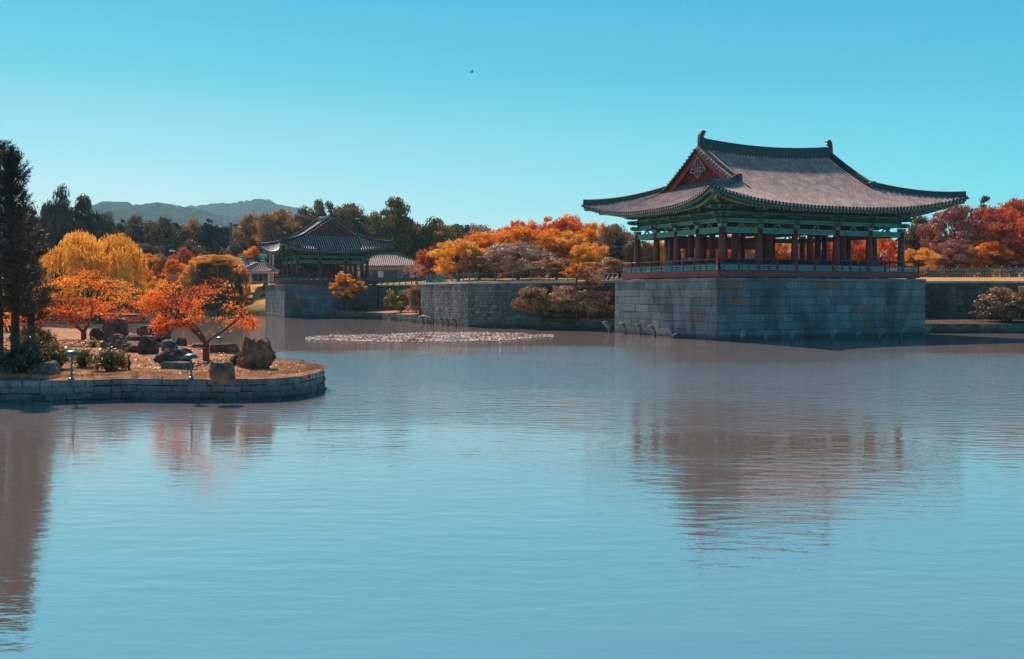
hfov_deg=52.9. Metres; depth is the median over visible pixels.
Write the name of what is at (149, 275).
autumn tree
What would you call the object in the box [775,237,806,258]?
autumn tree
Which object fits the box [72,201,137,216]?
hills
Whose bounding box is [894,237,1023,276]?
undergrowth
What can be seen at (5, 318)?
shrub
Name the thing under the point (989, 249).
maple tree
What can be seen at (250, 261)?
gatehouse
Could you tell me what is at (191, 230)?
broadleaf tree
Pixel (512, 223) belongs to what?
autumn tree
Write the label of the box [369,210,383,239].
broadleaf tree
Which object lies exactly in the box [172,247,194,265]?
maple tree
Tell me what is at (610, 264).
brown tree
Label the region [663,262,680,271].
display case
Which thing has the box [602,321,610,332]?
water post
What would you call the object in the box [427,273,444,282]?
fence
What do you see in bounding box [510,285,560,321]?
bush
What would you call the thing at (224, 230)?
pine tree
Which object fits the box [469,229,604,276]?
grove foliage
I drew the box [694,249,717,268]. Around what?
autumn tree
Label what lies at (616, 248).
pine tree
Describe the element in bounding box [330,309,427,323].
stone ledge
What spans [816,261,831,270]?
display case
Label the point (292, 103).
sky
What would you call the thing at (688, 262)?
display case
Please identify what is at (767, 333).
water post
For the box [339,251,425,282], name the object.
long building
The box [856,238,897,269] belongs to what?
autumn tree
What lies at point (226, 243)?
pine tree
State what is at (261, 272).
kiosk
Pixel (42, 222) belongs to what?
pine tree
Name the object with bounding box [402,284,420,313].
bush
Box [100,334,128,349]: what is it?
boulder
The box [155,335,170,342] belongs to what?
boulder
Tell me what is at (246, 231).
broadleaf tree
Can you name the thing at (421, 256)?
maple tree
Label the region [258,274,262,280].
window
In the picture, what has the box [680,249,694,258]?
autumn tree
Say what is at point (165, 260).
autumn tree
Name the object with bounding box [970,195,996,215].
pine tree
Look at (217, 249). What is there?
pine tree
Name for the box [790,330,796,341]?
water post
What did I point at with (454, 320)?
water post
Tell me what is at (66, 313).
maple tree
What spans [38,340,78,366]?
shrub
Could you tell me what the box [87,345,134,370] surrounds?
shrub
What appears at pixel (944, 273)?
fence
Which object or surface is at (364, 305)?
bush
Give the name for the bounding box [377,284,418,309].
terrace wall
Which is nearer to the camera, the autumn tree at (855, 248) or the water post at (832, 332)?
the water post at (832, 332)
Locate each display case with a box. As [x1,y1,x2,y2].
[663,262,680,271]
[680,261,693,270]
[702,260,716,269]
[726,259,743,269]
[742,260,764,269]
[770,260,790,270]
[798,261,813,270]
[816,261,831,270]
[839,261,858,270]
[858,261,879,270]
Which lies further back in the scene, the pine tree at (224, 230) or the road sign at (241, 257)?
the pine tree at (224, 230)
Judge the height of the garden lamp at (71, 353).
0.938 m
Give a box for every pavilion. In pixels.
[259,209,393,284]
[581,130,969,279]
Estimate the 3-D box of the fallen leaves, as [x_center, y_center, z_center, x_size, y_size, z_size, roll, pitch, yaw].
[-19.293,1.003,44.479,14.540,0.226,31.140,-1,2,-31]
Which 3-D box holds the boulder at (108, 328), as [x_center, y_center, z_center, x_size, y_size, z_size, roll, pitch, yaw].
[-22.018,0.068,57.189,1.506,1.422,1.056,0,2,-5]
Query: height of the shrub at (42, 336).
1.550 m
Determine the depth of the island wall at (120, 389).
32.72 m
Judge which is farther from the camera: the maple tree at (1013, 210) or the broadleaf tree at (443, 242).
the broadleaf tree at (443, 242)
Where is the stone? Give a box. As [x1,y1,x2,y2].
[671,333,682,338]
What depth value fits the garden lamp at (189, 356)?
32.60 m
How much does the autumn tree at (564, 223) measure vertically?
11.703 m
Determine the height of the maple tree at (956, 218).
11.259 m
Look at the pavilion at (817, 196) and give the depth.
80.54 m
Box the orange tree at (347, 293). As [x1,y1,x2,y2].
[329,272,367,311]
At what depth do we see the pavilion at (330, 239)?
144.21 m
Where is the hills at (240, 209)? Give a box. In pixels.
[186,199,310,224]
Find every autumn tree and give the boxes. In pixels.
[128,266,154,291]
[136,276,168,308]
[137,253,165,284]
[152,253,178,280]
[162,272,190,293]
[178,261,204,314]
[231,264,250,309]
[425,238,489,281]
[454,252,502,279]
[459,228,519,277]
[493,224,546,276]
[501,220,525,232]
[525,216,552,274]
[527,228,573,276]
[531,257,579,278]
[546,213,596,243]
[549,231,594,276]
[568,242,610,277]
[575,221,606,259]
[620,237,652,269]
[647,240,664,271]
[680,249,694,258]
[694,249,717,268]
[727,234,752,257]
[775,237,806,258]
[805,236,831,268]
[828,240,863,267]
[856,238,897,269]
[895,248,942,273]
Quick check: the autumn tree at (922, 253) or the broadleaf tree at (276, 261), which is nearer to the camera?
the autumn tree at (922, 253)
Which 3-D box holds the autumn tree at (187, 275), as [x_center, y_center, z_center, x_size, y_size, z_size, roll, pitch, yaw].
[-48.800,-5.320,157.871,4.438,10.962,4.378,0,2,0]
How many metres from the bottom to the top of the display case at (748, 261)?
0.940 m
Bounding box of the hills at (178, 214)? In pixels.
[1,202,348,274]
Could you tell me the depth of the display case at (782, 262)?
78.92 m
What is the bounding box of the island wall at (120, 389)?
[0,328,326,403]
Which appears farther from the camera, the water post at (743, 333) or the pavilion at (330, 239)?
the pavilion at (330, 239)
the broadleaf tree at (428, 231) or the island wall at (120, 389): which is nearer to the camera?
the island wall at (120, 389)
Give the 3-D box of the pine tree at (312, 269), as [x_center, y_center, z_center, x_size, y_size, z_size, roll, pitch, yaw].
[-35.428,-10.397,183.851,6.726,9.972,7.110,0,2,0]
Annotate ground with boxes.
[0,327,320,380]
[72,275,1023,314]
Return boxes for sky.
[0,0,1023,274]
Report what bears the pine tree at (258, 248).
on the ground at (257, 307)
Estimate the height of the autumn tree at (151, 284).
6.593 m
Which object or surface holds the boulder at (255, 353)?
on the island ground at (69, 334)
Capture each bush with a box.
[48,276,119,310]
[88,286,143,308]
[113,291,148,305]
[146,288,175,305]
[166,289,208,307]
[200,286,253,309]
[241,298,254,305]
[339,297,373,310]
[383,289,409,311]
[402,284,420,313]
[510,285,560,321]
[532,294,577,320]
[546,285,585,318]
[566,290,614,318]
[969,294,1023,321]
[976,286,1023,320]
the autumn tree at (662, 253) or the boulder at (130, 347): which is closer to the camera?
the boulder at (130, 347)
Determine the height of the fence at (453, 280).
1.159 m
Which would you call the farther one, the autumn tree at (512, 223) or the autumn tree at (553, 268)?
the autumn tree at (512, 223)
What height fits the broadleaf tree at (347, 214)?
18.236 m
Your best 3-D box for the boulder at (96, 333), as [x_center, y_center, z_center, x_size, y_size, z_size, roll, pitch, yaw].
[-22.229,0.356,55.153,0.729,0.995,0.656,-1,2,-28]
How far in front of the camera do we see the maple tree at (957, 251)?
111.86 m
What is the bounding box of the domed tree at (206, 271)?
[186,257,247,312]
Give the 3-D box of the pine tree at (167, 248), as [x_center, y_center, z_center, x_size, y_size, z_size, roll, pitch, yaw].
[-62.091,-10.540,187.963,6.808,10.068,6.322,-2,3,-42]
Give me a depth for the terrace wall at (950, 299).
96.93 m
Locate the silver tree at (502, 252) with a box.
[478,241,554,279]
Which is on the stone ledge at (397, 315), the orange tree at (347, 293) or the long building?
the orange tree at (347, 293)
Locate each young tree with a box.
[403,265,426,312]
[559,263,591,320]
[575,268,605,320]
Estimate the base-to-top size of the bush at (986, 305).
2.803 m
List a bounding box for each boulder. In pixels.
[36,360,61,376]
[89,327,104,340]
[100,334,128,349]
[101,318,128,338]
[118,342,137,352]
[126,334,141,340]
[136,325,166,337]
[137,335,158,353]
[154,348,189,362]
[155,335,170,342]
[161,339,178,350]
[161,361,193,369]
[175,337,186,345]
[177,346,191,353]
[190,344,202,347]
[209,344,239,354]
[209,362,235,383]
[229,355,237,365]
[236,336,275,368]
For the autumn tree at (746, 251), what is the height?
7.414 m
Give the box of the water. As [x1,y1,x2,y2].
[0,314,1023,658]
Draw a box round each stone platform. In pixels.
[265,284,377,317]
[614,278,925,339]
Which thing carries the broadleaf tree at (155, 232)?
on the ground at (257, 307)
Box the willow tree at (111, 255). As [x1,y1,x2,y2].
[33,229,148,316]
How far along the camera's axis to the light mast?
187.29 m
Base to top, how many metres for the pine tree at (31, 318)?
6.008 m
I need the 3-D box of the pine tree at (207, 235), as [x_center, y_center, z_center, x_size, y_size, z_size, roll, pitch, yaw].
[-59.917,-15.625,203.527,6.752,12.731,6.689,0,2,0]
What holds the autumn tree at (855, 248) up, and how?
on the ground at (257, 307)
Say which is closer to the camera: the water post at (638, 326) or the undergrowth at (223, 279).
the water post at (638, 326)
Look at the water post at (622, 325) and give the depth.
84.69 m
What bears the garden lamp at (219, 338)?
on the island ground at (69, 334)
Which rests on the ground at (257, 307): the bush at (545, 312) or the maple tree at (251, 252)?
the maple tree at (251, 252)
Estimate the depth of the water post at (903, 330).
75.52 m
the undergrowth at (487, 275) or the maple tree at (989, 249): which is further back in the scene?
the undergrowth at (487, 275)
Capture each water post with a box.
[450,318,456,326]
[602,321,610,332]
[619,322,626,333]
[635,324,641,334]
[647,325,655,336]
[667,326,674,334]
[740,330,747,341]
[764,330,770,341]
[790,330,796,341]
[830,329,837,340]
[855,328,862,340]
[878,328,885,339]
[899,327,906,338]
[923,326,931,337]
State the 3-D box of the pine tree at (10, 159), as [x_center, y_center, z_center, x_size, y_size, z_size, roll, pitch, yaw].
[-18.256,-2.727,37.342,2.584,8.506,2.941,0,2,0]
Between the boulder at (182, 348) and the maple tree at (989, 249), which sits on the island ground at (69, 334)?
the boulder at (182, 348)
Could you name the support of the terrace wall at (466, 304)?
on the ground at (257, 307)
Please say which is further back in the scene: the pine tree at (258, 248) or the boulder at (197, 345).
the pine tree at (258, 248)
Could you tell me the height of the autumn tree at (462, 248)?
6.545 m
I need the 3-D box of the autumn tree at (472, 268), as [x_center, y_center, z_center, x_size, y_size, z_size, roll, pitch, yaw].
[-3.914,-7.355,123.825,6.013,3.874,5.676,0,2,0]
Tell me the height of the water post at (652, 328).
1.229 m
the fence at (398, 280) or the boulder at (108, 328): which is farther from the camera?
the fence at (398, 280)
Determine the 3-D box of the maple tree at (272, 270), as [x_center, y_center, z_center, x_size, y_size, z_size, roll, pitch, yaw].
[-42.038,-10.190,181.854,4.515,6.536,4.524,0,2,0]
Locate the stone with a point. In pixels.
(676, 336)
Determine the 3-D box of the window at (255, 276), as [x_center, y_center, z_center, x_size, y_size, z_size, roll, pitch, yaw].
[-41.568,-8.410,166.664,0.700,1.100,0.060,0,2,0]
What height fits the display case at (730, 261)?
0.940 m
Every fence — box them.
[375,274,432,284]
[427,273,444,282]
[445,271,475,281]
[477,271,606,281]
[881,266,1019,276]
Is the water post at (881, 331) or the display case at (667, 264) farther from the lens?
the display case at (667, 264)
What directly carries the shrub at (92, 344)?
on the island ground at (69, 334)
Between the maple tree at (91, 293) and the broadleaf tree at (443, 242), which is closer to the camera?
the maple tree at (91, 293)
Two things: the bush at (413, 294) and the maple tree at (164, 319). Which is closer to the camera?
the maple tree at (164, 319)
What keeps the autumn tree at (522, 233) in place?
on the ground at (257, 307)
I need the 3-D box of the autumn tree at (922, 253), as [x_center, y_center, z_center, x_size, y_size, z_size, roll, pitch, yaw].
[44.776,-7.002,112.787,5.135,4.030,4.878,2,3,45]
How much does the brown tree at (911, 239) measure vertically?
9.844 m
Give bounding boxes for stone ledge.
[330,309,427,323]
[507,316,614,330]
[925,317,1023,332]
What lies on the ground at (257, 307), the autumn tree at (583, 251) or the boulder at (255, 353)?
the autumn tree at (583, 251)
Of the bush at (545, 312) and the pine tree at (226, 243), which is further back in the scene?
the pine tree at (226, 243)
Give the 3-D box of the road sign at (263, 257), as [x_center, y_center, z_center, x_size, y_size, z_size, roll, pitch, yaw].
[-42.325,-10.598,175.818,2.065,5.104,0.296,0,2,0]
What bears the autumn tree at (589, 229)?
on the ground at (257, 307)
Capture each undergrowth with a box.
[113,264,251,283]
[425,251,617,280]
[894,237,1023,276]
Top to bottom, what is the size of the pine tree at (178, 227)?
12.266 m
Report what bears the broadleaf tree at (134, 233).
on the ground at (257, 307)
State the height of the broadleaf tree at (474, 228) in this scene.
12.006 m
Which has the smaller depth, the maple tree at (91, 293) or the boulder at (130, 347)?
the boulder at (130, 347)
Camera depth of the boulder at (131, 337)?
54.94 m
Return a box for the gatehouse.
[233,258,260,281]
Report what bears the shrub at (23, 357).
on the island ground at (69, 334)
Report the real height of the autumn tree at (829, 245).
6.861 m
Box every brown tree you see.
[585,257,629,279]
[591,223,634,276]
[894,216,939,276]
[934,227,953,276]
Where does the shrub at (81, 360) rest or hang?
on the island ground at (69, 334)
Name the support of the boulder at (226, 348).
on the island ground at (69, 334)
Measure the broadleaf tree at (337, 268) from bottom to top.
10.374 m
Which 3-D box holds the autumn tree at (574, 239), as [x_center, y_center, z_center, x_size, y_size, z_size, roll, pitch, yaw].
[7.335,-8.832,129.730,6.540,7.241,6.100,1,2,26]
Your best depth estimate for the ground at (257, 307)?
156.41 m
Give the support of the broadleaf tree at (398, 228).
on the ground at (257, 307)
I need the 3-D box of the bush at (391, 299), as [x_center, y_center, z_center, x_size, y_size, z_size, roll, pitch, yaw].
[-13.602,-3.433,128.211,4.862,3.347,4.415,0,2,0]
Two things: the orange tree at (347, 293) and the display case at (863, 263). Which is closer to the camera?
the display case at (863, 263)
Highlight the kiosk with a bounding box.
[245,262,279,282]
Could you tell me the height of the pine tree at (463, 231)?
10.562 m
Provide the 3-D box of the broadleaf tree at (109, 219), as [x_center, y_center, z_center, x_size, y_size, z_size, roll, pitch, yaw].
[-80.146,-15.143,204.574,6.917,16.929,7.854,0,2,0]
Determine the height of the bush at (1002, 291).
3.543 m
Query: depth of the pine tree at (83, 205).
151.23 m
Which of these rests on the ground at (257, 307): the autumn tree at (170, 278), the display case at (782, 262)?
the autumn tree at (170, 278)
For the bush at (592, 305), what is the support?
on the stone ledge at (536, 322)
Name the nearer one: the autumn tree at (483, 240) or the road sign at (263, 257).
the autumn tree at (483, 240)
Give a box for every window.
[253,274,257,280]
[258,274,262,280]
[378,271,383,277]
[398,271,402,277]
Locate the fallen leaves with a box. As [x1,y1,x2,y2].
[0,338,305,375]
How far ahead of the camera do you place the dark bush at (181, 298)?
158.46 m
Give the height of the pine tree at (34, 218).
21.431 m
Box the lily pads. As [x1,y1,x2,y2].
[305,331,553,341]
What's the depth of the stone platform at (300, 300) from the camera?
141.92 m
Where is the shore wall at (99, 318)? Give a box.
[3,314,144,320]
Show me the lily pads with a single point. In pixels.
(437, 336)
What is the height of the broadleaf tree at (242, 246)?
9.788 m
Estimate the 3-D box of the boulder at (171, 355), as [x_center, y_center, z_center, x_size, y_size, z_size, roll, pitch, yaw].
[-12.855,1.071,38.912,1.386,0.753,1.225,0,2,-4]
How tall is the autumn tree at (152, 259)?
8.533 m
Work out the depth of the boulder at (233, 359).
36.21 m
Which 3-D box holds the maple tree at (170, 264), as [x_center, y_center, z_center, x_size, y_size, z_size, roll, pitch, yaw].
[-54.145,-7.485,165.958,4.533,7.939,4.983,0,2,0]
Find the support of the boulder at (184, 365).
on the island ground at (69, 334)
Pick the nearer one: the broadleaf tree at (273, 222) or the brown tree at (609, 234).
the brown tree at (609, 234)
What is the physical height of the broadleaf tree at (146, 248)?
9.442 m
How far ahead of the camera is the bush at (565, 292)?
94.21 m
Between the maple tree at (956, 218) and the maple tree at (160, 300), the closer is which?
the maple tree at (160, 300)
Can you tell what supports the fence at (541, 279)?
on the ground at (257, 307)
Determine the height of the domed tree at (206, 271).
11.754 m
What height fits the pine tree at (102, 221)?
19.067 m
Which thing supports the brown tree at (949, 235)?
on the ground at (257, 307)
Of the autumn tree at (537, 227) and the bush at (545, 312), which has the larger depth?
the autumn tree at (537, 227)
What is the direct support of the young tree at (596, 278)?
on the stone ledge at (536, 322)
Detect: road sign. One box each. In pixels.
[238,255,245,264]
[258,253,269,263]
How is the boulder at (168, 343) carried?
on the island ground at (69, 334)
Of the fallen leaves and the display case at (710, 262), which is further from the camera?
the display case at (710, 262)
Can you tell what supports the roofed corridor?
on the stone platform at (718, 308)
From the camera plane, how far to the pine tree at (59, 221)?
147.87 m
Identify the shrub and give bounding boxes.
[0,333,51,374]
[3,309,45,331]
[20,323,60,352]
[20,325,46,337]
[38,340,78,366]
[67,345,94,367]
[82,338,101,346]
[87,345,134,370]
[303,371,315,378]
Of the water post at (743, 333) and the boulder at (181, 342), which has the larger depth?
the water post at (743, 333)
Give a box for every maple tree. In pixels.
[3,269,159,339]
[138,272,204,337]
[143,277,263,360]
[161,258,185,285]
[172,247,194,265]
[238,246,262,262]
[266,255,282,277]
[414,247,446,279]
[916,204,995,276]
[926,238,983,276]
[949,239,1019,276]
[959,198,1023,276]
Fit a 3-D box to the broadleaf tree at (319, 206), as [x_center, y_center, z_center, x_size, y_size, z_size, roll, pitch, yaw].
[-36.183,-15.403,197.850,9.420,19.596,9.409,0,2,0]
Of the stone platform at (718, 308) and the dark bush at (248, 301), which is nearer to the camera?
the stone platform at (718, 308)
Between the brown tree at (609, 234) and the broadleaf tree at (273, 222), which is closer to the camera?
the brown tree at (609, 234)
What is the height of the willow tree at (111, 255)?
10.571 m
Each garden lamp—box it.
[64,350,79,379]
[183,354,197,378]
[215,337,224,343]
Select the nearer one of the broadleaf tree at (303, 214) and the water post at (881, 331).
the water post at (881, 331)
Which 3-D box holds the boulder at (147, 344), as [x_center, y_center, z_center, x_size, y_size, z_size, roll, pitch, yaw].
[-15.772,0.736,44.657,0.881,1.004,0.614,0,2,1]
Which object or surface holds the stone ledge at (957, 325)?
in the water
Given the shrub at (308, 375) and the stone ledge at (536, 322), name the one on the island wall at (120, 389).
the shrub at (308, 375)
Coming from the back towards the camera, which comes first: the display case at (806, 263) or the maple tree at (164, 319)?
the display case at (806, 263)
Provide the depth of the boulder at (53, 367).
33.06 m
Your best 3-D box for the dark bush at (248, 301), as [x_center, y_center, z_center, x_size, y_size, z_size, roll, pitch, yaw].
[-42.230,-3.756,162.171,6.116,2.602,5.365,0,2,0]
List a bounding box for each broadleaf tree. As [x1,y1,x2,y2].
[95,211,120,237]
[122,214,152,247]
[135,243,164,268]
[140,216,182,249]
[178,239,210,266]
[179,217,201,245]
[218,240,251,261]
[227,213,275,254]
[251,208,302,276]
[262,251,308,274]
[281,205,311,279]
[298,199,333,279]
[325,265,343,273]
[332,202,376,238]
[364,196,422,258]
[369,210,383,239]
[407,216,461,259]
[427,238,455,278]
[460,223,489,238]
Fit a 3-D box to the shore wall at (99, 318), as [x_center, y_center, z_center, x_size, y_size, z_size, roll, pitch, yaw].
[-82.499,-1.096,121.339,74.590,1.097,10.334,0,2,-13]
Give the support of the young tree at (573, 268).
on the stone ledge at (536, 322)
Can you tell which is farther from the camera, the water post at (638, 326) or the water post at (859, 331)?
the water post at (638, 326)
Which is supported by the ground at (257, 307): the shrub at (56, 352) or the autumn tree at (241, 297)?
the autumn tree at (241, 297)
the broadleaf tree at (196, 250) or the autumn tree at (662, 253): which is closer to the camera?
the autumn tree at (662, 253)
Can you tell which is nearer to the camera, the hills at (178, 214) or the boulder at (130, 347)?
the boulder at (130, 347)
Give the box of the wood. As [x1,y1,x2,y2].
[120,223,491,279]
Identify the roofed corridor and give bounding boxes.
[664,240,755,262]
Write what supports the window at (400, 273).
in the long building
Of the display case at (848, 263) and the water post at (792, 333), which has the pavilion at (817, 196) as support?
the display case at (848, 263)
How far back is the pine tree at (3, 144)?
38.97 m
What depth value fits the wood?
222.58 m
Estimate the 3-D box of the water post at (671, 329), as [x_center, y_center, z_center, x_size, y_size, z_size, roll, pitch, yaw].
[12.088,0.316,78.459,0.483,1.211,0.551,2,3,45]
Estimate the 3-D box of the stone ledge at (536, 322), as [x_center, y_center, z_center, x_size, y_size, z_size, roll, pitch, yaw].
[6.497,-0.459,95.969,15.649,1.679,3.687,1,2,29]
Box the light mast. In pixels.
[219,220,241,250]
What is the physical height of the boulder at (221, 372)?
0.692 m
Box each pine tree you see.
[0,138,50,350]
[0,139,46,345]
[2,202,51,277]
[2,216,63,334]
[32,203,59,275]
[40,182,76,304]
[71,193,110,311]
[96,212,116,285]
[116,219,127,232]
[154,244,178,262]
[164,222,185,246]
[192,219,225,253]
[206,241,226,257]
[217,227,228,248]
[224,224,236,249]
[252,246,270,262]
[295,265,328,279]
[456,224,465,238]
[605,237,633,277]
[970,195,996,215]
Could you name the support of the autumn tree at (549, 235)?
on the ground at (257, 307)
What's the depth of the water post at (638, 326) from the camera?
83.00 m
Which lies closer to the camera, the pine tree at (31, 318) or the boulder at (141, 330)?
the pine tree at (31, 318)
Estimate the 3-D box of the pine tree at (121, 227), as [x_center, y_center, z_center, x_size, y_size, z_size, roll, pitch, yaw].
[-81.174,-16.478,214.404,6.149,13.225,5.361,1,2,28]
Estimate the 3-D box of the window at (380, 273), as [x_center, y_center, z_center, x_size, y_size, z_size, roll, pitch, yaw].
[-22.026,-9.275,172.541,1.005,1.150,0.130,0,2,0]
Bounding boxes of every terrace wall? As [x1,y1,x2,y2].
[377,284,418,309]
[420,281,614,327]
[925,281,1023,317]

